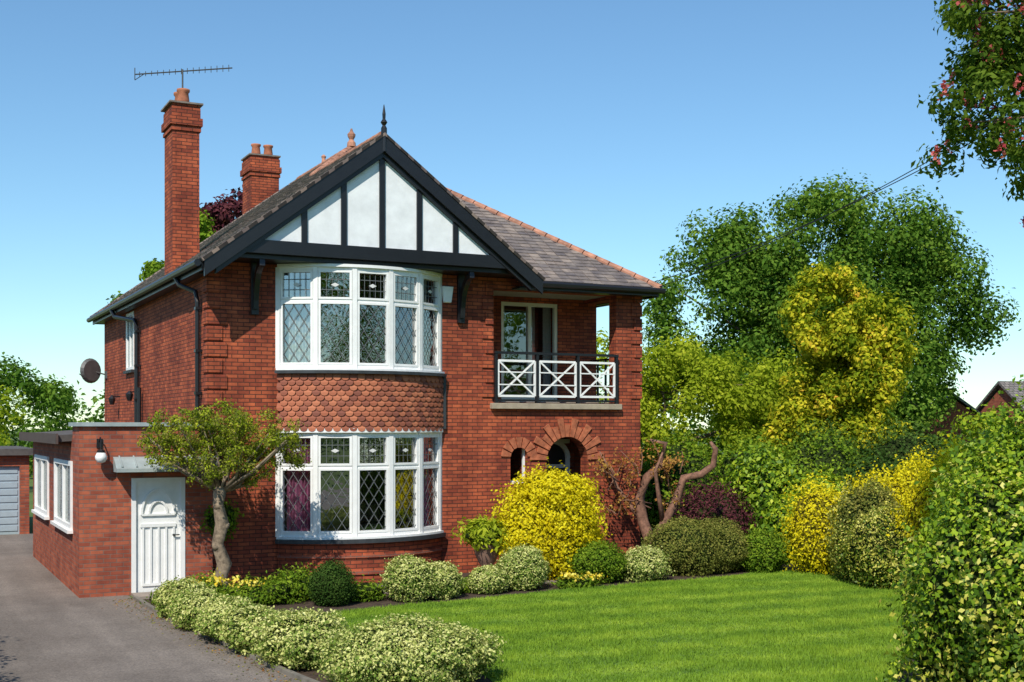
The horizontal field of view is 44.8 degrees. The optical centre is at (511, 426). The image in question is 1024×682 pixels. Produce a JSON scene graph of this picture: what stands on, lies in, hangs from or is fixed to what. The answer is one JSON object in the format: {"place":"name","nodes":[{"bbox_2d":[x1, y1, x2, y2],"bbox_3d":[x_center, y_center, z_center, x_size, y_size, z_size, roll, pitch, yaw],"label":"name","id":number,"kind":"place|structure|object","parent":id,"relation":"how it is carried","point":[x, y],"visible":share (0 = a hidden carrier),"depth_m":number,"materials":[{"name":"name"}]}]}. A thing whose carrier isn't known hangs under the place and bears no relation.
{"place":"outdoors","nodes":[
{"label":"outdoors","id":0,"kind":"place"},
{"bbox_2d":[0,446,32,534],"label":"garage","id":1,"kind":"structure","parent":0,"point":[14,489],"depth_m":34.43,"materials":[{"name":"red brick"}]},
{"bbox_2d":[0,466,18,534],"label":"garage door","id":2,"kind":"structure","parent":1,"relation":"in","point":[9,475],"depth_m":34.39,"materials":[{"name":"paint"}]},
{"bbox_2d":[0,534,301,681],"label":"driveway","id":3,"kind":"structure","parent":0,"point":[53,628],"depth_m":17.24,"materials":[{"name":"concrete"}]},
{"bbox_2d":[101,598,300,681],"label":"fallen leaves","id":4,"kind":"object","parent":3,"relation":"on","point":[207,642],"visible":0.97,"depth_m":16.85,"materials":[{"name":"orange plant"}]},
{"bbox_2d":[133,596,319,681],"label":"driveway kerb","id":5,"kind":"structure","parent":3,"relation":"on","point":[293,674],"depth_m":15.57,"materials":[{"name":"concrete"}]},
{"bbox_2d":[131,575,561,598],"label":"garden path","id":6,"kind":"structure","parent":0,"point":[142,595],"depth_m":21.91,"materials":[{"name":"grey concrete"}]},
{"bbox_2d":[450,514,512,565],"bbox_3d":[-0.545,2.330,24.022,1.152,1.280,1.120,0,0,19],"label":"garden urn planter","id":7,"kind":"object","parent":6,"relation":"on","point":[480,534],"visible":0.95,"depth_m":23.79,"materials":[{"name":"stone"}]},
{"bbox_2d":[278,537,440,583],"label":"bay base wall","id":8,"kind":"structure","parent":0,"point":[369,563],"depth_m":23.62,"materials":[{"name":"red brick"}]},
{"bbox_2d":[277,547,441,574],"bbox_3d":[-2.788,2.630,24.014,3.410,0.380,0.701,0,0,-27],"label":"bay plinth course","id":9,"kind":"object","parent":8,"relation":"attached to","point":[364,572],"visible":0.59,"depth_m":23.60,"materials":[{"name":"red brick"}]},
{"bbox_2d":[1,430,727,597],"bbox_3d":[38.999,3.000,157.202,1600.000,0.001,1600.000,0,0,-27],"label":"ground","id":10,"kind":"structure","parent":0,"point":[30,504],"depth_m":53.06,"materials":[{"name":"green"}]},
{"bbox_2d":[0,385,28,445],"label":"background trees","id":11,"kind":"object","parent":10,"relation":"on","point":[7,408],"visible":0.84,"depth_m":56.24,"materials":[{"name":"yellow plant"}]},
{"bbox_2d":[0,352,83,476],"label":"background trees","id":12,"kind":"object","parent":10,"relation":"on","point":[45,395],"visible":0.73,"depth_m":70.47,"materials":[{"name":"green plant"}]},
{"bbox_2d":[33,426,212,597],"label":"annex walls","id":13,"kind":"structure","parent":10,"relation":"on","point":[90,556],"depth_m":21.96,"materials":[{"name":"red brick"}]},
{"bbox_2d":[31,454,72,533],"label":"annex window frames","id":14,"kind":"structure","parent":13,"relation":"attached to","point":[63,524],"depth_m":24.58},
{"bbox_2d":[34,430,71,441],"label":"annex roof","id":15,"kind":"structure","parent":13,"relation":"on","point":[66,435],"depth_m":22.49,"materials":[{"name":"grey concrete"}]},
{"bbox_2d":[19,432,57,443],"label":"annex fascia","id":16,"kind":"structure","parent":15,"relation":"attached to","point":[51,438],"depth_m":24.75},
{"bbox_2d":[97,437,104,452],"bbox_3d":[-7.177,0.323,21.658,0.137,0.274,0.258,0,0,-27],"label":"lamp bracket","id":17,"kind":"object","parent":13,"relation":"attached to","point":[100,444],"visible":1,"depth_m":21.61,"materials":[{"name":"black metal"}]},
{"bbox_2d":[95,453,106,462],"bbox_3d":[-7.151,0.540,21.605,0.198,0.200,0.199,0,0,-27],"label":"lamp globe","id":18,"kind":"object","parent":17,"relation":"attached to","point":[100,457],"visible":1,"depth_m":21.53,"materials":[{"name":"white glass"}]},
{"bbox_2d":[68,422,191,425],"bbox_3d":[-6.726,-0.035,22.522,2.380,0.070,1.020,0,0,-27],"label":"annex coping","id":19,"kind":"object","parent":13,"relation":"on","point":[108,424],"visible":0.57,"depth_m":21.83,"materials":[{"name":"grey concrete"}]},
{"bbox_2d":[131,477,184,592],"bbox_3d":[-6.346,1.960,22.254,0.940,2.080,0.120,0,0,-27],"label":"side door","id":20,"kind":"structure","parent":13,"relation":"attached to","point":[157,522],"depth_m":22.23,"materials":[{"name":"white paint"}]},
{"bbox_2d":[113,455,217,471],"bbox_3d":[-6.100,0.658,22.109,1.870,0.283,0.400,0,0,-27],"label":"door canopy","id":21,"kind":"object","parent":13,"relation":"attached to","point":[129,464],"visible":0.38,"depth_m":21.81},
{"bbox_2d":[106,208,215,302],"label":"garden tree","id":22,"kind":"object","parent":10,"relation":"on","point":[149,268],"visible":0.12,"depth_m":49.91,"materials":[{"name":"green plant"}]},
{"bbox_2d":[199,184,242,242],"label":"copper beech tree","id":23,"kind":"object","parent":10,"relation":"on","point":[225,211],"visible":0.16,"depth_m":53.03,"materials":[{"name":"purple plant"}]},
{"bbox_2d":[104,262,639,586],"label":"walls","id":24,"kind":"structure","parent":10,"relation":"on","point":[478,433],"depth_m":25.50,"materials":[{"name":"red brick"}]},
{"bbox_2d":[79,358,106,382],"bbox_3d":[-11.336,-1.500,33.514,0.837,0.677,0.292,0,0,-42],"label":"satellite dish","id":25,"kind":"object","parent":24,"relation":"attached to","point":[90,370],"visible":1,"depth_m":33.48,"materials":[{"name":"grey metal"}]},
{"bbox_2d":[108,391,133,404],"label":"wall lanterns","id":26,"kind":"object","parent":24,"relation":"attached to","point":[129,396],"depth_m":29.38,"materials":[{"name":"black paint"}]},
{"bbox_2d":[123,369,133,373],"bbox_3d":[-9.381,-1.335,30.391,0.080,0.070,1.150,0,0,-27],"label":"side window sill","id":27,"kind":"structure","parent":24,"relation":"attached to","point":[128,371],"depth_m":30.19,"materials":[{"name":"grey stone"}]},
{"bbox_2d":[126,311,133,369],"bbox_3d":[-9.327,-2.075,30.418,0.080,1.410,1.050,0,0,-27],"label":"side window frame","id":28,"kind":"object","parent":24,"relation":"attached to","point":[129,345],"visible":0.69,"depth_m":30.41,"materials":[{"name":"white paint"}]},
{"bbox_2d":[161,103,281,274],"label":"chimney stacks","id":29,"kind":"object","parent":24,"relation":"on","point":[181,125],"visible":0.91,"depth_m":26.25,"materials":[{"name":"red brick"}]},
{"bbox_2d":[161,100,280,160],"bbox_3d":[-7.045,-7.195,30.847,1.219,0.790,9.741,0,0,-1],"label":"chimney flaunching","id":30,"kind":"object","parent":29,"relation":"on","point":[167,105],"visible":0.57,"depth_m":26.40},
{"bbox_2d":[174,88,272,154],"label":"chimney pots","id":31,"kind":"object","parent":29,"relation":"on","point":[181,94],"visible":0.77,"depth_m":26.65,"materials":[{"name":"ceramic"}]},
{"bbox_2d":[134,65,231,87],"bbox_3d":[-7.012,-7.472,26.508,2.051,0.544,0.032,0,0,-5],"label":"tv aerial","id":32,"kind":"object","parent":31,"relation":"attached to","point":[169,72],"visible":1,"depth_m":26.49,"materials":[{"name":"metal"}]},
{"bbox_2d":[199,498,244,544],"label":"climbing plant","id":33,"kind":"object","parent":24,"relation":"attached to","point":[230,513],"visible":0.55,"depth_m":22.77,"materials":[{"name":"green plant"}]},
{"bbox_2d":[278,373,405,427],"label":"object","id":34,"kind":"object","parent":24,"relation":"attached to","point":[328,401],"visible":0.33,"depth_m":23.57,"materials":[{"name":"brown tile"}]},
{"bbox_2d":[275,266,441,536],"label":"bay window frames","id":35,"kind":"structure","parent":24,"relation":"attached to","point":[315,467],"depth_m":23.63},
{"bbox_2d":[274,370,446,543],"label":"bay sills","id":36,"kind":"structure","parent":24,"relation":"attached to","point":[378,540],"depth_m":23.58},
{"bbox_2d":[276,263,444,539],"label":"bay heads","id":37,"kind":"object","parent":24,"relation":"attached to","point":[357,430],"visible":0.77,"depth_m":23.56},
{"bbox_2d":[287,437,428,530],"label":"pink curtains","id":38,"kind":"object","parent":37,"relation":"attached to","point":[303,499],"visible":0.4,"depth_m":23.73,"materials":[{"name":"fabric"}]},
{"bbox_2d":[283,272,436,530],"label":"window leads","id":39,"kind":"object","parent":37,"relation":"attached to","point":[380,291],"depth_m":23.78,"materials":[{"name":"grey metal"}]},
{"bbox_2d":[276,373,444,431],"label":"hanging tiles","id":40,"kind":"object","parent":37,"relation":"attached to","point":[300,395],"visible":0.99,"depth_m":23.58,"materials":[{"name":"tile"}]},
{"bbox_2d":[293,283,431,452],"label":"window lozenges","id":41,"kind":"object","parent":37,"relation":"attached to","point":[372,286],"depth_m":23.76,"materials":[{"name":"white glass"}]},
{"bbox_2d":[93,105,658,324],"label":"black timbers","id":42,"kind":"object","parent":24,"relation":"attached to","point":[498,258],"visible":0.94,"depth_m":23.82,"materials":[{"name":"paint"}]},
{"bbox_2d":[265,161,488,254],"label":"gable panel","id":43,"kind":"structure","parent":42,"relation":"attached to","point":[324,221],"depth_m":23.80,"materials":[{"name":"white paint"}]},
{"bbox_2d":[199,133,655,287],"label":"roof slates","id":44,"kind":"object","parent":42,"relation":"on","point":[270,212],"visible":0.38,"depth_m":23.95,"materials":[{"name":"grey stone"}]},
{"bbox_2d":[90,180,295,316],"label":"hip tiles","id":45,"kind":"object","parent":44,"relation":"attached to","point":[199,244],"visible":0.26,"depth_m":34.05,"materials":[{"name":"tile"}]},
{"bbox_2d":[103,134,650,309],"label":"slate courses","id":46,"kind":"object","parent":44,"relation":"on","point":[558,254],"visible":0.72,"depth_m":26.99,"materials":[{"name":"grey stone"}]},
{"bbox_2d":[296,128,662,287],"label":"ridge tiles","id":47,"kind":"object","parent":44,"relation":"on","point":[349,148],"visible":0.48,"depth_m":27.98,"materials":[{"name":"tile"}]},
{"bbox_2d":[86,259,665,421],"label":"gutters and downpipes","id":48,"kind":"object","parent":24,"relation":"attached to","point":[189,266],"visible":0.87,"depth_m":26.16,"materials":[{"name":"black paint"}]},
{"bbox_2d":[284,273,542,528],"bbox_3d":[-4.191,-0.020,30.614,8.800,6.040,11.700,0,0,-27],"label":"interior","id":49,"kind":"object","parent":24,"relation":"attached to","point":[514,328],"visible":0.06,"depth_m":28.27,"materials":[{"name":"paint"}]},
{"bbox_2d":[284,353,384,530],"bbox_3d":[-3.719,0.700,25.874,2.400,4.400,1.499,0,0,-27],"label":"room furniture","id":50,"kind":"object","parent":49,"relation":"on","point":[331,515],"visible":0.08,"depth_m":26.34,"materials":[{"name":"fabric"}]},
{"bbox_2d":[288,273,550,394],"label":"net curtains","id":51,"kind":"object","parent":24,"relation":"attached to","point":[303,330],"visible":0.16,"depth_m":23.80,"materials":[{"name":"white fabric"}]},
{"bbox_2d":[203,269,641,572],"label":"brick quoins","id":52,"kind":"object","parent":24,"relation":"attached to","point":[214,332],"visible":0.62,"depth_m":23.11,"materials":[{"name":"red brick"}]},
{"bbox_2d":[442,286,452,302],"bbox_3d":[-1.306,-2.665,25.120,0.235,0.330,0.109,0,0,-27],"label":"alarm box","id":53,"kind":"object","parent":24,"relation":"attached to","point":[447,292],"visible":1,"depth_m":25.08,"materials":[{"name":"white paint"}]},
{"bbox_2d":[501,302,556,401],"bbox_3d":[0.372,-1.670,28.224,1.440,2.260,0.100,0,0,-27],"label":"balcony door frame","id":54,"kind":"object","parent":24,"relation":"attached to","point":[528,306],"visible":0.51,"depth_m":28.20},
{"bbox_2d":[510,439,569,483],"bbox_3d":[0.473,1.640,26.892,2.249,2.720,0.572,0,0,-56],"label":"porch door frame","id":55,"kind":"object","parent":24,"relation":"attached to","point":[560,443],"visible":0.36,"depth_m":27.52,"materials":[{"name":"white wood"}]},
{"bbox_2d":[546,443,564,475],"bbox_3d":[0.855,1.670,27.482,0.700,2.660,0.100,0,0,-27],"label":"porch door","id":56,"kind":"structure","parent":55,"relation":"in","point":[556,454],"depth_m":27.50,"materials":[{"name":"glass"}]},
{"bbox_2d":[493,291,602,402],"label":"balcony floor and ceiling","id":57,"kind":"structure","parent":24,"relation":"attached to","point":[539,295],"depth_m":27.72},
{"bbox_2d":[501,418,603,459],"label":"arch voussoirs","id":58,"kind":"object","parent":24,"relation":"attached to","point":[566,431],"visible":0.98,"depth_m":26.25,"materials":[{"name":"red brick"}]},
{"bbox_2d":[490,403,621,409],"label":"balcony slab","id":59,"kind":"structure","parent":24,"relation":"attached to","point":[554,406],"depth_m":26.14,"materials":[{"name":"grey concrete"}]},
{"bbox_2d":[493,351,618,403],"bbox_3d":[1.351,-1.015,26.818,4.023,1.070,1.531,0,0,-56],"label":"balcony rail","id":60,"kind":"object","parent":59,"relation":"on","point":[537,400],"visible":0.71,"depth_m":26.33,"materials":[{"name":"wood"}]},
{"bbox_2d":[498,359,614,397],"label":"balcony panels","id":61,"kind":"object","parent":60,"relation":"attached to","point":[541,362],"visible":1,"depth_m":26.20,"materials":[{"name":"white wood"}]},
{"bbox_2d":[546,436,586,459],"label":"arch spandrels","id":62,"kind":"object","parent":24,"relation":"attached to","point":[583,453],"visible":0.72,"depth_m":26.72,"materials":[{"name":"red brick"}]},
{"bbox_2d":[3,379,1023,469],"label":"distant trees","id":63,"kind":"object","parent":10,"relation":"on","point":[34,413],"visible":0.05,"depth_m":87.06,"materials":[{"name":"green plant"}]},
{"bbox_2d":[510,437,580,480],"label":"porch walls","id":64,"kind":"structure","parent":10,"relation":"on","point":[515,462],"depth_m":27.72,"materials":[{"name":"red brick"}]},
{"bbox_2d":[596,327,867,467],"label":"yellow green maple","id":65,"kind":"object","parent":10,"relation":"on","point":[681,366],"visible":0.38,"depth_m":40.70,"materials":[{"name":"green plant"}]},
{"bbox_2d":[640,422,874,543],"bbox_3d":[5.422,1.445,31.557,8.929,3.173,3.054,0,0,-5],"label":"garden hedge","id":66,"kind":"object","parent":10,"relation":"on","point":[819,456],"visible":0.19,"depth_m":31.07,"materials":[{"name":"green plant"}]},
{"bbox_2d":[700,364,867,461],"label":"green hedgerow tree","id":67,"kind":"object","parent":10,"relation":"on","point":[710,424],"visible":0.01,"depth_m":45.16,"materials":[{"name":"green plant"}]},
{"bbox_2d":[640,170,1020,437],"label":"round leaved tree","id":68,"kind":"object","parent":10,"relation":"on","point":[912,262],"visible":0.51,"depth_m":58.41,"materials":[{"name":"green plant"}]},
{"bbox_2d":[757,261,922,456],"bbox_3d":[9.505,-0.889,36.035,4.594,7.813,4.414,0,0,-27],"label":"golden leaved tree","id":69,"kind":"object","parent":10,"relation":"on","point":[866,340],"visible":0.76,"depth_m":35.28,"materials":[{"name":"yellow plant"}]},
{"bbox_2d":[780,408,1023,492],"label":"dark yew hedge","id":70,"kind":"object","parent":10,"relation":"on","point":[900,446],"visible":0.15,"depth_m":31.40,"materials":[{"name":"green plant"}]},
{"bbox_2d":[919,407,1015,451],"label":"green hedgerow tree","id":71,"kind":"object","parent":10,"relation":"on","point":[972,421],"visible":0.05,"depth_m":49.56,"materials":[{"name":"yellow plant"}]},
{"bbox_2d":[911,0,1023,227],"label":"red flowering chestnut tree","id":72,"kind":"object","parent":10,"relation":"on","point":[991,63],"visible":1,"depth_m":15.72,"materials":[{"name":"green plant"}]},
{"bbox_2d":[0,0,1023,430],"label":"sky","id":73,"kind":"structure","parent":0,"point":[596,126],"materials":[{"name":"blue"}]},
{"bbox_2d":[143,543,933,681],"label":"flower bed soil","id":74,"kind":"structure","parent":0,"point":[308,604],"depth_m":21.11,"materials":[{"name":"brown soil"}]},
{"bbox_2d":[135,397,311,594],"bbox_3d":[-5.000,1.258,21.608,2.953,3.536,1.953,0,0,-5],"label":"umbrella trained tree","id":75,"kind":"object","parent":74,"relation":"on","point":[227,439],"visible":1,"depth_m":21.44,"materials":[{"name":"green plant"}]},
{"bbox_2d":[152,577,350,670],"bbox_3d":[-3.990,2.638,17.551,1.440,0.738,6.072,0,0,-34],"label":"variegated low hedge","id":76,"kind":"object","parent":74,"relation":"on","point":[286,638],"visible":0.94,"depth_m":16.14,"materials":[{"name":"green plant"}]},
{"bbox_2d":[307,558,356,606],"bbox_3d":[-3.027,2.603,20.808,0.861,0.786,0.882,0,0,-27],"label":"clipped box ball","id":77,"kind":"object","parent":74,"relation":"on","point":[330,584],"visible":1,"depth_m":20.57,"materials":[{"name":"green plant"}]},
{"bbox_2d":[139,562,609,605],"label":"bedding plants","id":78,"kind":"object","parent":74,"relation":"on","point":[290,586],"visible":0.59,"depth_m":21.10,"materials":[{"name":"green plant"}]},
{"bbox_2d":[187,567,607,589],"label":"yellow flowers","id":79,"kind":"object","parent":78,"relation":"on","point":[567,575],"visible":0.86,"depth_m":20.86,"materials":[{"name":"yellow plant"}]},
{"bbox_2d":[308,608,510,681],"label":"variegated shrub","id":80,"kind":"object","parent":74,"relation":"on","point":[406,648],"visible":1,"depth_m":13.93,"materials":[{"name":"green plant"}]},
{"bbox_2d":[379,553,465,601],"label":"variegated shrub","id":81,"kind":"object","parent":74,"relation":"on","point":[410,578],"visible":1,"depth_m":21.21,"materials":[{"name":"green plant"}]},
{"bbox_2d":[466,563,511,593],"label":"variegated shrub","id":82,"kind":"object","parent":74,"relation":"on","point":[489,579],"visible":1,"depth_m":22.12,"materials":[{"name":"green plant"}]},
{"bbox_2d":[495,543,551,590],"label":"variegated shrub","id":83,"kind":"object","parent":74,"relation":"on","point":[525,566],"visible":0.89,"depth_m":22.57,"materials":[{"name":"green plant"}]},
{"bbox_2d":[475,456,612,579],"bbox_3d":[0.622,1.806,24.527,2.849,2.421,2.326,0,0,-27],"label":"golden shrub","id":84,"kind":"object","parent":74,"relation":"on","point":[553,516],"visible":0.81,"depth_m":23.95,"materials":[{"name":"yellow plant"}]},
{"bbox_2d":[566,538,630,583],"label":"green shrub","id":85,"kind":"object","parent":74,"relation":"on","point":[604,558],"visible":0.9,"depth_m":23.57,"materials":[{"name":"green plant"}]},
{"bbox_2d":[620,545,674,581],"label":"variegated shrub","id":86,"kind":"object","parent":74,"relation":"on","point":[647,563],"visible":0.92,"depth_m":23.92,"materials":[{"name":"green plant"}]},
{"bbox_2d":[587,434,717,543],"bbox_3d":[2.968,1.592,26.281,2.758,2.885,1.628,0,0,0],"label":"gnarled apple tree","id":87,"kind":"object","parent":74,"relation":"on","point":[639,511],"visible":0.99,"depth_m":26.39,"materials":[{"name":"brown plant"}]},
{"bbox_2d":[638,514,755,576],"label":"bronze green shrub","id":88,"kind":"object","parent":74,"relation":"on","point":[699,546],"visible":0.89,"depth_m":24.89,"materials":[{"name":"green plant"}]},
{"bbox_2d":[669,471,763,535],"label":"purple berberis shrub","id":89,"kind":"object","parent":74,"relation":"on","point":[714,503],"visible":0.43,"depth_m":27.68,"materials":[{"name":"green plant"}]},
{"bbox_2d":[734,527,791,572],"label":"green shrub","id":90,"kind":"object","parent":74,"relation":"on","point":[766,553],"visible":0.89,"depth_m":25.37,"materials":[{"name":"green plant"}]},
{"bbox_2d":[710,431,850,563],"bbox_3d":[6.476,1.578,28.561,3.506,2.934,3.590,0,0,-27],"label":"laurel shrub","id":91,"kind":"object","parent":74,"relation":"on","point":[764,482],"visible":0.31,"depth_m":28.34,"materials":[{"name":"green plant"}]},
{"bbox_2d":[771,437,936,574],"bbox_3d":[7.266,1.615,25.011,3.978,2.800,2.296,0,0,6],"label":"golden privet hedge","id":92,"kind":"object","parent":74,"relation":"on","point":[808,525],"visible":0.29,"depth_m":24.94,"materials":[{"name":"yellow plant"}]},
{"bbox_2d":[819,474,912,589],"bbox_3d":[6.941,1.957,23.596,1.800,2.094,2.538,0,0,-3],"label":"bronze green shrub","id":93,"kind":"object","parent":74,"relation":"on","point":[863,544],"visible":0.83,"depth_m":23.07,"materials":[{"name":"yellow plant"}]},
{"bbox_2d":[884,427,975,559],"bbox_3d":[8.128,1.514,22.531,2.132,3.019,2.179,0,0,-43],"label":"golden shrub","id":94,"kind":"object","parent":74,"relation":"on","point":[917,507],"visible":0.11,"depth_m":22.37,"materials":[{"name":"yellow plant"}]},
{"bbox_2d":[875,374,1023,681],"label":"euonymus shrub","id":95,"kind":"object","parent":74,"relation":"on","point":[966,587],"visible":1,"depth_m":12.95,"materials":[{"name":"green plant"}]},
{"bbox_2d":[905,404,1017,610],"bbox_3d":[7.173,1.342,17.869,2.961,3.396,4.497,0,0,20],"label":"vine leaved shrub","id":96,"kind":"object","parent":74,"relation":"on","point":[975,447],"visible":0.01,"depth_m":18.33,"materials":[{"name":"green plant"}]},
{"bbox_2d":[322,569,918,681],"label":"lawn","id":97,"kind":"structure","parent":0,"point":[787,626],"depth_m":18.29,"materials":[{"name":"green plant"}]},
{"bbox_2d":[655,109,1016,286],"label":"overhead cables","id":98,"kind":"object","parent":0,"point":[859,199],"visible":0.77,"depth_m":24.14,"materials":[{"name":"black rubber"}]},
{"bbox_2d":[899,389,996,447],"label":"walls","id":99,"kind":"structure","parent":0,"point":[961,407],"depth_m":64.89,"materials":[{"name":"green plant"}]},
{"bbox_2d":[946,393,992,425],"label":"roof","id":100,"kind":"structure","parent":99,"relation":"on","point":[963,402],"depth_m":64.62,"materials":[{"name":"grey tile"}]},
{"bbox_2d":[980,387,1023,428],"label":"walls","id":101,"kind":"structure","parent":0,"point":[998,399],"depth_m":69.94,"materials":[{"name":"red brick"}]},
{"bbox_2d":[975,381,1023,410],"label":"roof","id":102,"kind":"structure","parent":101,"relation":"on","point":[1010,385],"depth_m":69.66,"materials":[{"name":"grey tile"}]}
]}

